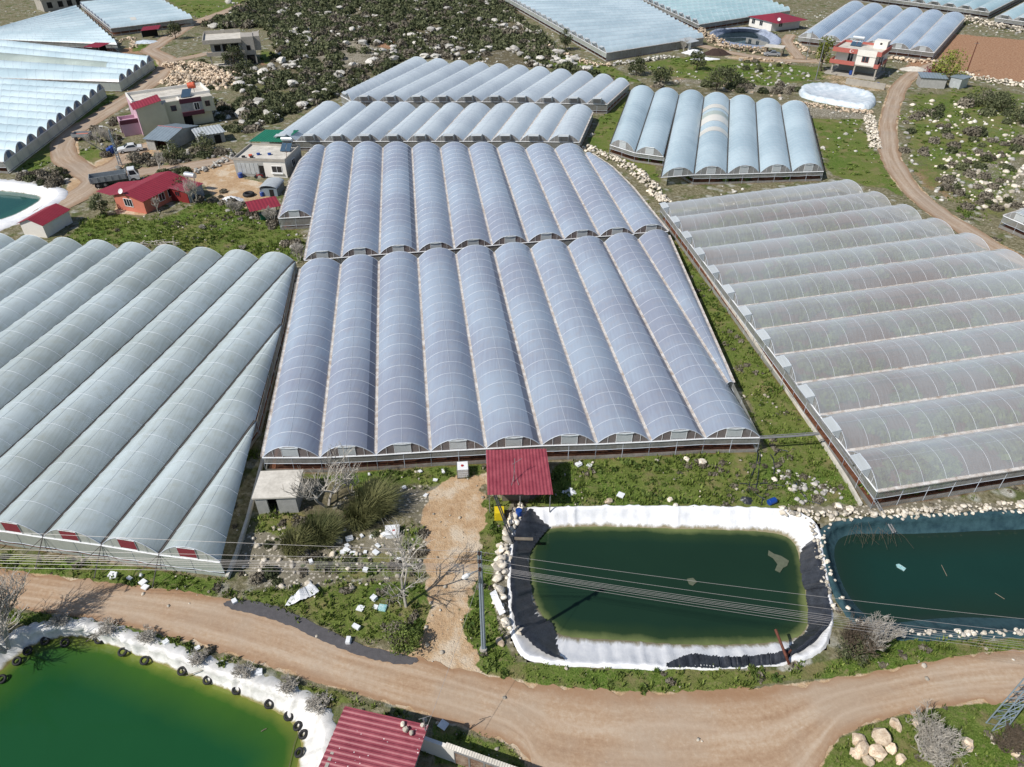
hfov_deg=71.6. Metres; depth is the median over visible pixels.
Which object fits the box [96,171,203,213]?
salmon house
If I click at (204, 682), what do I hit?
tyre
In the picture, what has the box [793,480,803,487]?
scrub bush
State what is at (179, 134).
grey barn
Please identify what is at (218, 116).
scrub bush
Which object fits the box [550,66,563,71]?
scrub bush
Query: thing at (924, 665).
stones
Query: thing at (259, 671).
foam scrap
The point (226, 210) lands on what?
limestone rubble
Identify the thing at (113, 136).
scrub bush
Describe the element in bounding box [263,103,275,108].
scrub bush
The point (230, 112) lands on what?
scrub bush
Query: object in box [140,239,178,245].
cut branches
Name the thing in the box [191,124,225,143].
metal shed
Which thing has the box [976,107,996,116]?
scrub bush
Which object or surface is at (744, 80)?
scrub bush
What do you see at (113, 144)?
lattice mast
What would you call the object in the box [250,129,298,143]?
green roof shelter
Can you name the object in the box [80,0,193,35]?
greenhouse
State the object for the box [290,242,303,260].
bare shrub
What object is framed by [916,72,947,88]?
grey shed
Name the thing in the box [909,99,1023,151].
limestone rubble
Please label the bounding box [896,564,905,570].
floating scrap
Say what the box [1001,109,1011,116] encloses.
scrub bush
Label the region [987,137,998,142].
scrub bush
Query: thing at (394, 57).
limestone rock
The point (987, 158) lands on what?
scrub bush
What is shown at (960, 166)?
scrub bush
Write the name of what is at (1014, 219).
greenhouse
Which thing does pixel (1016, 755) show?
boulder
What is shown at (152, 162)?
scrub bush
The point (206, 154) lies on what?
scrub bush
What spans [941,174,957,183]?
scrub bush
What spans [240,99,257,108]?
scrub bush
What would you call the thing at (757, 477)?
hose
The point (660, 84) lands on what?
scrub bush
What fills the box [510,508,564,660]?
black sheet
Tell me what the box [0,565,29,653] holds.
bare tree
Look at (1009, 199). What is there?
scrub bush
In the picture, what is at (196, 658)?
bare shrub
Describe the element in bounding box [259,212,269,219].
green box
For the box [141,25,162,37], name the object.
metal canopy
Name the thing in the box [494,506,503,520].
yellow crate stack
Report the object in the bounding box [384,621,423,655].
bush
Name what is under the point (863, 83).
retaining wall
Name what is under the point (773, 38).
pond liner
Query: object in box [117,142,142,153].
parked car
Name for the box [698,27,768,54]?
rubble wall
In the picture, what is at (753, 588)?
overhead wire
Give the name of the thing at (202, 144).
bush
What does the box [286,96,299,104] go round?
scrub bush
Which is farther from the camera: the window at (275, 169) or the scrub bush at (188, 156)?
the scrub bush at (188, 156)
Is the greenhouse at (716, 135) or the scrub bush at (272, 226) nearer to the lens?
the scrub bush at (272, 226)
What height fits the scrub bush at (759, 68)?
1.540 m
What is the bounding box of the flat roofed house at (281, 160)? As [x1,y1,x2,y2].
[233,137,301,177]
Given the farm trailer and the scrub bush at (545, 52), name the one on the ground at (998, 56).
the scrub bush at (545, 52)
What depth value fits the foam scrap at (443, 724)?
45.62 m
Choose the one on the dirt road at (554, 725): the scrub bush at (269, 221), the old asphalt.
the old asphalt
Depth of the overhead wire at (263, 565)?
44.54 m
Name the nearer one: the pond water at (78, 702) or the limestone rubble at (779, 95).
the pond water at (78, 702)
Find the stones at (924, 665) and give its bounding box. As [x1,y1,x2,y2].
[18,197,1014,762]
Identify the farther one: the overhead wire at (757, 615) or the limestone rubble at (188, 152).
the limestone rubble at (188, 152)
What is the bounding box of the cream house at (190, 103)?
[117,82,215,136]
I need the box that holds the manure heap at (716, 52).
[704,48,731,55]
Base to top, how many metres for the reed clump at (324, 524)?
2.502 m
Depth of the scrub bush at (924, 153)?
130.61 m
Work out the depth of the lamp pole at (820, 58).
170.97 m
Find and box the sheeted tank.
[799,82,875,109]
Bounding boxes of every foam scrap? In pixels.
[138,578,147,585]
[141,584,149,589]
[162,639,169,644]
[231,598,237,604]
[256,668,262,675]
[345,535,352,541]
[345,636,351,644]
[352,623,360,629]
[356,604,364,611]
[370,594,377,601]
[372,549,379,555]
[437,719,448,730]
[575,461,581,466]
[616,491,624,498]
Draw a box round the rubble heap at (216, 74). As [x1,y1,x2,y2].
[158,60,238,88]
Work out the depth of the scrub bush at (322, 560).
55.67 m
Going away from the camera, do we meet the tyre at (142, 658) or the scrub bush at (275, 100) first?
the tyre at (142, 658)
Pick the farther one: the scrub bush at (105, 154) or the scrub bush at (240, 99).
the scrub bush at (240, 99)
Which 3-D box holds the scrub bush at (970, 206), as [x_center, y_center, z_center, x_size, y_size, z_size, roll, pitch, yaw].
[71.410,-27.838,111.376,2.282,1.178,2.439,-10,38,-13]
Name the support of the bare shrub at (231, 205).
on the ground at (998, 56)
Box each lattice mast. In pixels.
[99,126,121,164]
[985,678,1023,731]
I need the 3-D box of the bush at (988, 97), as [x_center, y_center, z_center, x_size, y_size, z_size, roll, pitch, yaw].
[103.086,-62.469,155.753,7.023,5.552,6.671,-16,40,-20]
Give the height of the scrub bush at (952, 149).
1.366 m
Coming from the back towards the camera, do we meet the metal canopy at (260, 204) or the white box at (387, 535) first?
the metal canopy at (260, 204)
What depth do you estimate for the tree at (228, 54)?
181.85 m
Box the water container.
[456,461,468,478]
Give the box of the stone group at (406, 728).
[400,721,423,735]
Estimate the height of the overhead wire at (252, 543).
0.137 m
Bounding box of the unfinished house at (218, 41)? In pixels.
[202,29,261,66]
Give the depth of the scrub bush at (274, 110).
148.69 m
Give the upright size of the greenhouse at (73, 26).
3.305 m
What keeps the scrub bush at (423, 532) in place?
on the ground at (998, 56)
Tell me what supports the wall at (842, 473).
on the ground at (998, 56)
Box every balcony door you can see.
[193,102,199,109]
[847,53,853,60]
[877,56,883,65]
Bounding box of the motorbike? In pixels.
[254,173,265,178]
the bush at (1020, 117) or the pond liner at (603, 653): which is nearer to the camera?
the pond liner at (603, 653)
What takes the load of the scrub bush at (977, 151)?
on the ground at (998, 56)
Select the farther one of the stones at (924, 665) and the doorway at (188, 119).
the doorway at (188, 119)
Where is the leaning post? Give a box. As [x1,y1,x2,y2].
[774,629,791,664]
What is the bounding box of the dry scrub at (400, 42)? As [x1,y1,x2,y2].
[200,0,614,125]
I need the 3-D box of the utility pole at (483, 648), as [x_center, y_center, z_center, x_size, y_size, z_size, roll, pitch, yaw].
[-2.455,14.659,46.530,1.581,10.880,0.569,-17,40,-21]
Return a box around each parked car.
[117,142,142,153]
[763,50,780,56]
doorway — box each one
[184,116,193,124]
[214,134,221,142]
[259,166,265,176]
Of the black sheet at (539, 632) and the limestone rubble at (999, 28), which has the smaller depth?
the black sheet at (539, 632)
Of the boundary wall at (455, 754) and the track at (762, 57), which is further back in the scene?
the track at (762, 57)
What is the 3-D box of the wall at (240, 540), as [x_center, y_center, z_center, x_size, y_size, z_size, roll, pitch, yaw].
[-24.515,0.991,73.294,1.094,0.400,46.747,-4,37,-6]
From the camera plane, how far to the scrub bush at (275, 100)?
154.39 m
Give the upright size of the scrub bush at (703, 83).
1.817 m
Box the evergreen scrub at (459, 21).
[201,0,594,125]
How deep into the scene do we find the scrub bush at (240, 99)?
154.49 m
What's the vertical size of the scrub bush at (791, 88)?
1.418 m
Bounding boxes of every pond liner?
[0,179,67,230]
[0,617,336,766]
[507,504,833,670]
[708,27,780,47]
[820,509,1023,641]
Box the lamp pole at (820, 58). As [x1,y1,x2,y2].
[815,40,826,79]
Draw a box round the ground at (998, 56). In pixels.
[0,0,1023,766]
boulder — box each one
[496,637,503,646]
[514,626,523,634]
[604,498,612,503]
[698,458,706,463]
[834,502,842,509]
[846,505,853,511]
[849,748,860,758]
[852,733,866,745]
[855,740,868,755]
[861,755,874,766]
[868,743,886,761]
[871,727,891,746]
[885,742,896,754]
[889,717,901,732]
[895,753,906,764]
[962,737,973,751]
[1011,749,1020,757]
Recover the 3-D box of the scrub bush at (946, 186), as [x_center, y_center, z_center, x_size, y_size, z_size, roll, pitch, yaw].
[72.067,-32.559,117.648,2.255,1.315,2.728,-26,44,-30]
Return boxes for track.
[89,144,156,172]
[126,156,233,175]
[166,52,211,61]
[697,44,825,62]
[781,34,804,58]
[876,59,1023,265]
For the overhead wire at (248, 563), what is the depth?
44.54 m
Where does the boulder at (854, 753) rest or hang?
on the ground at (998, 56)
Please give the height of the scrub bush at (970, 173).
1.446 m
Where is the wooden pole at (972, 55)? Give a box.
[967,41,979,70]
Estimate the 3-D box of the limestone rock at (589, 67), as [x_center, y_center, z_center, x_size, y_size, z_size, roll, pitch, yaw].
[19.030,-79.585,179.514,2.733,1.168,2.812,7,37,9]
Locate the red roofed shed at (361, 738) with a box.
[319,706,430,766]
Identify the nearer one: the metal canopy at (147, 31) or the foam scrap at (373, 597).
the foam scrap at (373, 597)
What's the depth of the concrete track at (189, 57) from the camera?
192.56 m
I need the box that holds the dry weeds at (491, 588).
[45,196,1023,766]
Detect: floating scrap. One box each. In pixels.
[687,578,696,585]
[768,550,788,572]
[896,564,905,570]
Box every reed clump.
[275,521,318,557]
[294,501,350,551]
[337,489,385,532]
[346,466,406,522]
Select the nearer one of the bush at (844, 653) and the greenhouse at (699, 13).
the bush at (844, 653)
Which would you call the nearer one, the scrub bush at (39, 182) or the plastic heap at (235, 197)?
the plastic heap at (235, 197)
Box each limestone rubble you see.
[17,170,69,187]
[150,148,231,169]
[170,70,234,89]
[202,195,298,247]
[214,100,242,131]
[244,522,425,597]
[650,81,784,96]
[737,58,809,85]
[772,467,842,504]
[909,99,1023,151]
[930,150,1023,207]
[971,21,1023,33]
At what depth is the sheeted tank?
161.43 m
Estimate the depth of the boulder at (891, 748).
44.17 m
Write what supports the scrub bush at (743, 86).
on the ground at (998, 56)
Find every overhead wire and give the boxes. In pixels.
[0,560,478,567]
[0,567,429,571]
[5,563,387,568]
[9,554,479,564]
[10,549,436,558]
[11,532,476,551]
[12,556,479,565]
[16,558,479,566]
[425,577,479,730]
[480,564,1017,638]
[480,565,1018,641]
[480,566,1018,643]
[481,559,1023,632]
[481,569,1020,648]
[484,552,1021,618]
[484,572,1020,651]
[485,568,1019,645]
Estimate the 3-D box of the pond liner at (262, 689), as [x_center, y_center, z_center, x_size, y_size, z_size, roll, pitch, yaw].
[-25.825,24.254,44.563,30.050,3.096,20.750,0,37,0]
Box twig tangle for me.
[849,522,910,546]
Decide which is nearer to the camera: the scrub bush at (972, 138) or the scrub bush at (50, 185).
the scrub bush at (50, 185)
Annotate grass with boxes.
[19,4,1023,202]
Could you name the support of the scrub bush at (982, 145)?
on the ground at (998, 56)
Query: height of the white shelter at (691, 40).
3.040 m
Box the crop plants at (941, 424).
[678,194,1023,498]
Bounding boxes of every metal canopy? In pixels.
[83,42,112,50]
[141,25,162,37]
[245,196,280,222]
[486,449,552,512]
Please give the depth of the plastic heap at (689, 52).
196.37 m
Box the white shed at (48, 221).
[16,203,72,237]
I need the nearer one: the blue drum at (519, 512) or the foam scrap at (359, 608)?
the foam scrap at (359, 608)
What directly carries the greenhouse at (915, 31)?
on the ground at (998, 56)
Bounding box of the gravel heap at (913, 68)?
[899,66,926,71]
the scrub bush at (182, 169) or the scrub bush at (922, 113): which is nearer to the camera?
the scrub bush at (182, 169)
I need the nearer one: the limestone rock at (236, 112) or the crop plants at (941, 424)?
the crop plants at (941, 424)
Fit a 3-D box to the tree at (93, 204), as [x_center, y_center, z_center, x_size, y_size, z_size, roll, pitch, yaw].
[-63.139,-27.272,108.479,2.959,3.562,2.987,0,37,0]
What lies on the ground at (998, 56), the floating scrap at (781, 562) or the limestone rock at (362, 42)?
the limestone rock at (362, 42)
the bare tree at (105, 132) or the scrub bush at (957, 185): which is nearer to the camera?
the scrub bush at (957, 185)
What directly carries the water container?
on the ground at (998, 56)
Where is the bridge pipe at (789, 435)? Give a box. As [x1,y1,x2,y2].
[758,432,819,449]
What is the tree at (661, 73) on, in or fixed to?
on the ground at (998, 56)
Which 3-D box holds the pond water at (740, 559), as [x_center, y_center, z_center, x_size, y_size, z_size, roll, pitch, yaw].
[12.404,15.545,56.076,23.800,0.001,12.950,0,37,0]
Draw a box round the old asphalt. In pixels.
[224,600,418,664]
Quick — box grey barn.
[143,123,197,151]
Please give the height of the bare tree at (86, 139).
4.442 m
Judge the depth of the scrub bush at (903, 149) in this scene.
131.76 m
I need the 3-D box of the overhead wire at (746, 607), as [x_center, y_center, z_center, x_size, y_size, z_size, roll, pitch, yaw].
[14.166,13.204,42.039,32.828,0.317,0.015,6,37,8]
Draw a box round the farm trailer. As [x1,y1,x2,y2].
[71,131,91,140]
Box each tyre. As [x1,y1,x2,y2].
[0,674,6,683]
[12,656,21,665]
[22,646,32,655]
[40,637,49,644]
[60,638,69,646]
[94,637,102,643]
[117,647,127,656]
[139,656,149,664]
[177,666,186,675]
[202,675,211,684]
[231,687,240,694]
[243,191,254,197]
[264,699,273,708]
[283,711,292,721]
[293,721,301,730]
[294,747,303,757]
[298,729,307,739]
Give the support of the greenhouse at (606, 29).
on the ground at (998, 56)
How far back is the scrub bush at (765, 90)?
163.81 m
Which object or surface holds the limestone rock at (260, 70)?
on the ground at (998, 56)
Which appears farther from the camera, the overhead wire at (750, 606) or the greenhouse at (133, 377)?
the greenhouse at (133, 377)
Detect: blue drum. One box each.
[516,508,521,516]
[767,497,776,504]
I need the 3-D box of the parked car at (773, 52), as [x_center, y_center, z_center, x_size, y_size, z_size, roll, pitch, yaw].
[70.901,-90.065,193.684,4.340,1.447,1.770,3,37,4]
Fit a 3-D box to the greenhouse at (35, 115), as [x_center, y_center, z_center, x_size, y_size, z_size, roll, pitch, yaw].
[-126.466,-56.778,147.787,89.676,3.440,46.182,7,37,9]
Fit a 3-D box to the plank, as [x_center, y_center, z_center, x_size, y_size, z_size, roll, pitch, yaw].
[0.892,12.618,57.651,1.631,0.190,0.404,0,37,0]
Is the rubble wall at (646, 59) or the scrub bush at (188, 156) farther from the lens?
the rubble wall at (646, 59)
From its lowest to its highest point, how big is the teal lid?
0.150 m
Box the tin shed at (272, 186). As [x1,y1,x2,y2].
[259,177,284,195]
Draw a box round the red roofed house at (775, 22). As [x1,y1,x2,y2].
[748,13,806,31]
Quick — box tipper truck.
[88,166,139,188]
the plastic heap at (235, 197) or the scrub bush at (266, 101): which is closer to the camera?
the plastic heap at (235, 197)
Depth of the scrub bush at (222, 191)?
116.46 m
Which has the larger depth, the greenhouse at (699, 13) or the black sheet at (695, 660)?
the greenhouse at (699, 13)
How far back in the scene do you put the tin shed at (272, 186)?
115.33 m
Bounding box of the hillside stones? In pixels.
[208,0,598,125]
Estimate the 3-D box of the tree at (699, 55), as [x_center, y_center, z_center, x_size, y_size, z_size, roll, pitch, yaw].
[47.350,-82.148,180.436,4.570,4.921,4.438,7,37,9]
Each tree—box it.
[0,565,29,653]
[0,590,21,635]
[81,124,102,149]
[88,193,108,213]
[95,127,117,147]
[151,197,159,212]
[153,149,163,168]
[166,20,180,38]
[174,177,199,202]
[220,43,245,64]
[281,441,361,507]
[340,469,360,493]
[372,517,434,607]
[558,28,572,47]
[627,55,646,74]
[650,65,672,81]
[681,37,689,51]
[690,50,706,69]
[704,64,732,90]
[721,65,743,82]
[815,35,835,70]
[930,48,970,75]
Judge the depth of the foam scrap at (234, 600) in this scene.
52.99 m
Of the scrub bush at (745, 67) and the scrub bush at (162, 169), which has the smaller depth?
the scrub bush at (162, 169)
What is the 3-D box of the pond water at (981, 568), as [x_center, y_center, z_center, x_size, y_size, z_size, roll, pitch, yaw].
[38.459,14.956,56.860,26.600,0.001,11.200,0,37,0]
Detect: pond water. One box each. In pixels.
[0,191,39,218]
[0,637,300,766]
[529,526,807,644]
[718,32,769,44]
[834,529,1023,621]
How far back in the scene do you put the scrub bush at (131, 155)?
128.75 m
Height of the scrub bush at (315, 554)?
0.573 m
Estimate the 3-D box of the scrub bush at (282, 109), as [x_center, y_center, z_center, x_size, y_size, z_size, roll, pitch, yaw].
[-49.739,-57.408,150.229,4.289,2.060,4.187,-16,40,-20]
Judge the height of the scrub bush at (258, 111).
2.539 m
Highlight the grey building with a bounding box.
[34,0,91,11]
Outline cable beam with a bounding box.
[493,495,514,541]
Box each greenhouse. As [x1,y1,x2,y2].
[0,5,118,52]
[0,39,154,90]
[0,78,106,173]
[0,233,297,587]
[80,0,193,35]
[260,229,759,471]
[269,101,593,150]
[277,141,668,263]
[340,56,629,113]
[505,0,703,61]
[609,85,823,183]
[643,0,789,30]
[659,179,1023,508]
[797,1,964,60]
[851,0,1022,18]
[994,2,1023,28]
[998,208,1023,238]
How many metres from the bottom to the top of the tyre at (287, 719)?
0.373 m
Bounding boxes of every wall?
[116,36,137,48]
[185,152,235,172]
[225,282,295,578]
[420,736,515,766]
[491,502,524,630]
[503,10,548,42]
[548,44,611,66]
[582,144,671,203]
[612,55,674,65]
[694,257,862,505]
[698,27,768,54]
[746,56,791,63]
[779,499,1023,520]
[793,41,817,55]
[801,101,873,113]
[809,522,837,609]
[845,78,885,89]
[863,113,881,148]
[884,627,1023,637]
[888,55,936,63]
[950,71,1023,87]
[964,15,1023,31]
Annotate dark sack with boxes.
[741,496,752,504]
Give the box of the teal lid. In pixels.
[377,604,386,611]
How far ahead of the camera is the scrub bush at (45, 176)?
119.89 m
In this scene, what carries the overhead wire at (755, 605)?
attached to the utility pole at (483, 648)
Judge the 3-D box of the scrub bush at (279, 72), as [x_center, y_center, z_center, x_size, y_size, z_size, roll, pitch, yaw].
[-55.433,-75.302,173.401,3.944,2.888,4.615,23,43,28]
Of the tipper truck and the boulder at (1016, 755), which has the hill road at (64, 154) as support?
the tipper truck
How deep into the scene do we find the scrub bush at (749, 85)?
167.13 m
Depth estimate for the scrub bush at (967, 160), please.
127.31 m
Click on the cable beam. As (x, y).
(504, 521)
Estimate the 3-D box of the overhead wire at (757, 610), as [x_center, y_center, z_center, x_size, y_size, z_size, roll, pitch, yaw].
[14.171,13.302,42.075,32.847,0.317,0.015,6,37,8]
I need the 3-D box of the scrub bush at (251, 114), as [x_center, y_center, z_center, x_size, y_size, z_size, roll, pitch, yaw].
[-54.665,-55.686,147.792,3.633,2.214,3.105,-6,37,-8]
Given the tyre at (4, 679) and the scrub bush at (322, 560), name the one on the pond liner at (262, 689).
the tyre at (4, 679)
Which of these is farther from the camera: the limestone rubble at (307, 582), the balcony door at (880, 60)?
the balcony door at (880, 60)
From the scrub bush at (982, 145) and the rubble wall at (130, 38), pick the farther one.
the rubble wall at (130, 38)
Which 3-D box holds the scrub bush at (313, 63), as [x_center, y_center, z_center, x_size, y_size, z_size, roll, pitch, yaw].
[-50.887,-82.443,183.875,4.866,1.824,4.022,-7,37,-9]
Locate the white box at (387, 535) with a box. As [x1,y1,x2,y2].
[385,524,399,538]
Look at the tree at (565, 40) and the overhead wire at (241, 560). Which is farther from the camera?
the tree at (565, 40)
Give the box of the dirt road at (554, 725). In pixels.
[0,565,1023,766]
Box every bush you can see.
[16,172,28,180]
[24,174,36,182]
[35,169,48,176]
[35,171,52,177]
[35,179,44,185]
[36,175,50,180]
[42,177,51,184]
[44,182,57,188]
[48,175,64,184]
[51,167,66,175]
[53,165,67,173]
[59,174,70,178]
[88,125,102,131]
[99,151,112,157]
[105,134,119,141]
[108,116,117,121]
[108,121,116,125]
[124,162,140,168]
[125,151,139,160]
[131,156,145,164]
[140,152,151,159]
[146,158,160,166]
[157,139,185,160]
[158,168,168,172]
[169,159,178,165]
[179,165,191,173]
[184,153,195,158]
[190,131,214,150]
[193,146,204,154]
[193,194,204,202]
[195,151,203,157]
[201,151,212,158]
[210,197,218,202]
[215,113,226,119]
[216,100,228,107]
[216,105,230,110]
[218,148,230,155]
[218,199,227,205]
[219,188,226,193]
[224,110,234,116]
[227,197,238,204]
[229,124,243,133]
[231,83,247,91]
[231,96,249,105]
[231,100,242,111]
[233,58,254,73]
[238,104,254,109]
[238,107,251,119]
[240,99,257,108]
[241,110,257,120]
[243,123,263,133]
[245,210,253,216]
[247,570,265,584]
[252,107,263,117]
[254,211,262,219]
[256,99,271,107]
[261,91,280,99]
[261,564,279,579]
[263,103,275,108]
[263,112,279,124]
[263,540,272,549]
[265,219,279,225]
[266,106,283,117]
[267,224,275,229]
[268,106,284,115]
[269,81,287,89]
[270,98,285,105]
[271,577,282,585]
[272,95,285,100]
[275,68,290,77]
[277,71,293,82]
[278,102,299,114]
[279,240,289,248]
[280,48,298,56]
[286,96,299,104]
[289,238,301,245]
[291,516,306,527]
[295,87,309,94]
[295,543,311,555]
[304,84,321,92]
[305,80,319,84]
[309,61,323,67]
[309,92,321,98]
[309,551,320,561]
[313,556,330,572]
[318,74,335,82]
[321,88,337,98]
[337,78,350,85]
[342,556,356,565]
[345,78,360,87]
[371,531,379,537]
[375,63,392,71]
[378,50,391,57]
[379,620,407,649]
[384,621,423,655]
[385,59,396,65]
[386,558,401,572]
[403,48,417,57]
[414,545,427,557]
[416,528,426,538]
[539,49,555,56]
[540,44,554,49]
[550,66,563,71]
[559,60,574,72]
[587,69,600,76]
[653,81,663,87]
[700,79,712,87]
[726,82,737,89]
[736,83,747,92]
[736,86,745,93]
[737,78,749,83]
[741,65,749,70]
[744,83,753,88]
[755,66,764,71]
[757,87,768,93]
[769,86,782,94]
[775,80,784,86]
[783,89,791,94]
[787,85,794,91]
[793,86,800,91]
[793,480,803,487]
[799,473,807,479]
[811,493,823,504]
[835,629,877,666]
[898,146,910,152]
[905,127,916,134]
[908,114,920,120]
[915,111,926,116]
[917,146,929,153]
[920,151,929,156]
[923,61,948,73]
[926,107,944,117]
[927,136,940,144]
[930,115,938,119]
[935,103,945,109]
[935,177,944,181]
[937,164,947,169]
[940,127,951,133]
[940,183,956,191]
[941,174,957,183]
[942,132,954,138]
[945,146,958,153]
[946,141,961,148]
[947,161,957,166]
[952,183,963,190]
[953,189,965,196]
[954,162,969,171]
[956,97,974,108]
[958,202,975,210]
[960,113,970,118]
[962,126,983,136]
[962,169,976,177]
[963,158,972,163]
[965,85,1001,106]
[968,136,980,141]
[972,162,987,169]
[972,183,983,189]
[973,148,982,153]
[974,198,984,205]
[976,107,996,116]
[976,126,988,136]
[976,191,994,199]
[977,142,986,147]
[977,171,991,179]
[979,154,992,162]
[980,151,992,157]
[984,91,1017,110]
[985,199,993,204]
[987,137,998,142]
[987,183,1000,189]
[989,203,1004,211]
[994,91,1009,101]
[994,178,1004,182]
[998,141,1009,146]
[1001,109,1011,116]
[1001,118,1011,124]
[1003,165,1016,171]
[1003,196,1013,202]
[1005,106,1023,122]
[1009,134,1023,145]
[1009,143,1023,152]
[1010,201,1023,209]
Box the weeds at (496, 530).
[0,196,1023,766]
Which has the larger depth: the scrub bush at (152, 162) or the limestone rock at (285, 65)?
the limestone rock at (285, 65)
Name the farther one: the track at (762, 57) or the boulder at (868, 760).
the track at (762, 57)
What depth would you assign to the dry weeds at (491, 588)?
56.65 m
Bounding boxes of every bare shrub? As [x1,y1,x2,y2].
[44,607,70,628]
[90,616,117,639]
[134,624,156,645]
[186,645,209,666]
[225,200,242,211]
[230,660,255,679]
[261,205,276,219]
[275,672,299,697]
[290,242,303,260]
[304,690,331,714]
[839,614,885,657]
[861,611,907,650]
[906,698,973,766]
[990,720,1023,753]
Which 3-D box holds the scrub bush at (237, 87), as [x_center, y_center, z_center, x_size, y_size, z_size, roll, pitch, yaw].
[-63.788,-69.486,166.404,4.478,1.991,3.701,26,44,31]
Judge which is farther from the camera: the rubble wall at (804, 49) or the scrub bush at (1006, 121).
the rubble wall at (804, 49)
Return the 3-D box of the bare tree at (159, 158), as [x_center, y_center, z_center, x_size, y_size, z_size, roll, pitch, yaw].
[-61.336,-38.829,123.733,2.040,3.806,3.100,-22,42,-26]
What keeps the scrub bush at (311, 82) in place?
on the ground at (998, 56)
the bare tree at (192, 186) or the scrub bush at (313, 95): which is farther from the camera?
the scrub bush at (313, 95)
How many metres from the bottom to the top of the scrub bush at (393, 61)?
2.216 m
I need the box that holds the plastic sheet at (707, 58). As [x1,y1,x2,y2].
[690,57,719,59]
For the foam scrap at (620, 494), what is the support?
on the ground at (998, 56)
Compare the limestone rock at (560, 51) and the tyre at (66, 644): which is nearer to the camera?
the tyre at (66, 644)
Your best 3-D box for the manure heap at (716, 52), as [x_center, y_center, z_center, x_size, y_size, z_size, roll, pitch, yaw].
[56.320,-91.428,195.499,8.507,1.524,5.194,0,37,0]
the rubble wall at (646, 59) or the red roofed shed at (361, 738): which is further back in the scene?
the rubble wall at (646, 59)
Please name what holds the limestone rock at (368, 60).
on the ground at (998, 56)
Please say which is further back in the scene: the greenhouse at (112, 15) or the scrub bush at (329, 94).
the greenhouse at (112, 15)
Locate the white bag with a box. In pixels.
[565,489,576,495]
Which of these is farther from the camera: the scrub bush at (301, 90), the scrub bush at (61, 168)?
the scrub bush at (301, 90)
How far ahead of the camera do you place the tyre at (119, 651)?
50.67 m
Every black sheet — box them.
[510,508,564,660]
[666,647,790,667]
[784,538,831,658]
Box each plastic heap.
[135,40,157,43]
[223,196,243,200]
[681,49,702,54]
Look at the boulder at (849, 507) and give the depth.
60.39 m
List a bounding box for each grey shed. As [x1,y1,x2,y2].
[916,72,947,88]
[948,74,972,88]
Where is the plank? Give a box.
[513,537,532,540]
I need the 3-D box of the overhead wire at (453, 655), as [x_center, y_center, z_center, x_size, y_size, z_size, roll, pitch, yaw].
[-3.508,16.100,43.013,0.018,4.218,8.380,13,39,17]
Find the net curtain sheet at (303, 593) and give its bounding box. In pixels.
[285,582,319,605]
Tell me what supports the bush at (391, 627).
on the ground at (998, 56)
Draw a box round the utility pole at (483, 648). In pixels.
[462,551,486,652]
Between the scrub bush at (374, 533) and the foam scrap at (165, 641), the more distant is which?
the scrub bush at (374, 533)
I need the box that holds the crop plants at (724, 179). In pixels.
[637,125,789,181]
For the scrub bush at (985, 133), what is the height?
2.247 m
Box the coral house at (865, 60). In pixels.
[824,35,892,80]
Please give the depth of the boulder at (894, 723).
45.46 m
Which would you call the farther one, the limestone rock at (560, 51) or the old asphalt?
the limestone rock at (560, 51)
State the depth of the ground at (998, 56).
66.50 m
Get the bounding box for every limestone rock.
[233,80,244,83]
[234,107,247,116]
[252,97,264,101]
[257,68,267,74]
[267,62,274,67]
[276,57,285,62]
[282,63,288,67]
[287,80,298,87]
[289,63,296,67]
[296,101,308,106]
[358,39,366,44]
[365,57,375,64]
[389,55,398,60]
[419,53,428,58]
[427,26,434,30]
[431,53,439,57]
[445,44,453,48]
[510,45,518,51]
[536,55,543,59]
[556,49,565,54]
[570,55,579,60]
[582,66,592,69]
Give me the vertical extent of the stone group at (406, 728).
0.295 m
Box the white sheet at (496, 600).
[490,589,504,614]
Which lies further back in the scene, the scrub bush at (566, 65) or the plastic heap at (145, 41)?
the plastic heap at (145, 41)
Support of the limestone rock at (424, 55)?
on the ground at (998, 56)
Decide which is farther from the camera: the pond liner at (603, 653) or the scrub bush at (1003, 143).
the scrub bush at (1003, 143)
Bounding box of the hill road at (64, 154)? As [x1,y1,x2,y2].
[17,2,246,224]
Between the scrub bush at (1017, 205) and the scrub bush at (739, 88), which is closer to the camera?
the scrub bush at (1017, 205)
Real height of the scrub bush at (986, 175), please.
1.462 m
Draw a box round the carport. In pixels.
[763,44,785,56]
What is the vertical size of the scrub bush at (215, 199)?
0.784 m
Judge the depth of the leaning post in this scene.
49.07 m
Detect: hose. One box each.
[739,482,784,486]
[755,452,764,498]
[761,454,774,504]
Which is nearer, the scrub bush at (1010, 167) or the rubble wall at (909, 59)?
the scrub bush at (1010, 167)
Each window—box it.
[123,198,133,206]
[158,192,165,201]
[170,105,176,110]
[271,166,282,172]
[861,56,869,62]
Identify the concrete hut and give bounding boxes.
[251,470,304,513]
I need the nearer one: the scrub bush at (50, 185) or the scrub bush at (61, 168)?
the scrub bush at (50, 185)
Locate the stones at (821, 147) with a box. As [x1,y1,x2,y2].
[6,5,1023,200]
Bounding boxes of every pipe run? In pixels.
[770,349,854,465]
[854,466,895,532]
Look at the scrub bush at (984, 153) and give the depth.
129.30 m
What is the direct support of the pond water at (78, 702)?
in the pond liner at (262, 689)
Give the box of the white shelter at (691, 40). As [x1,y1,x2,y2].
[680,37,698,49]

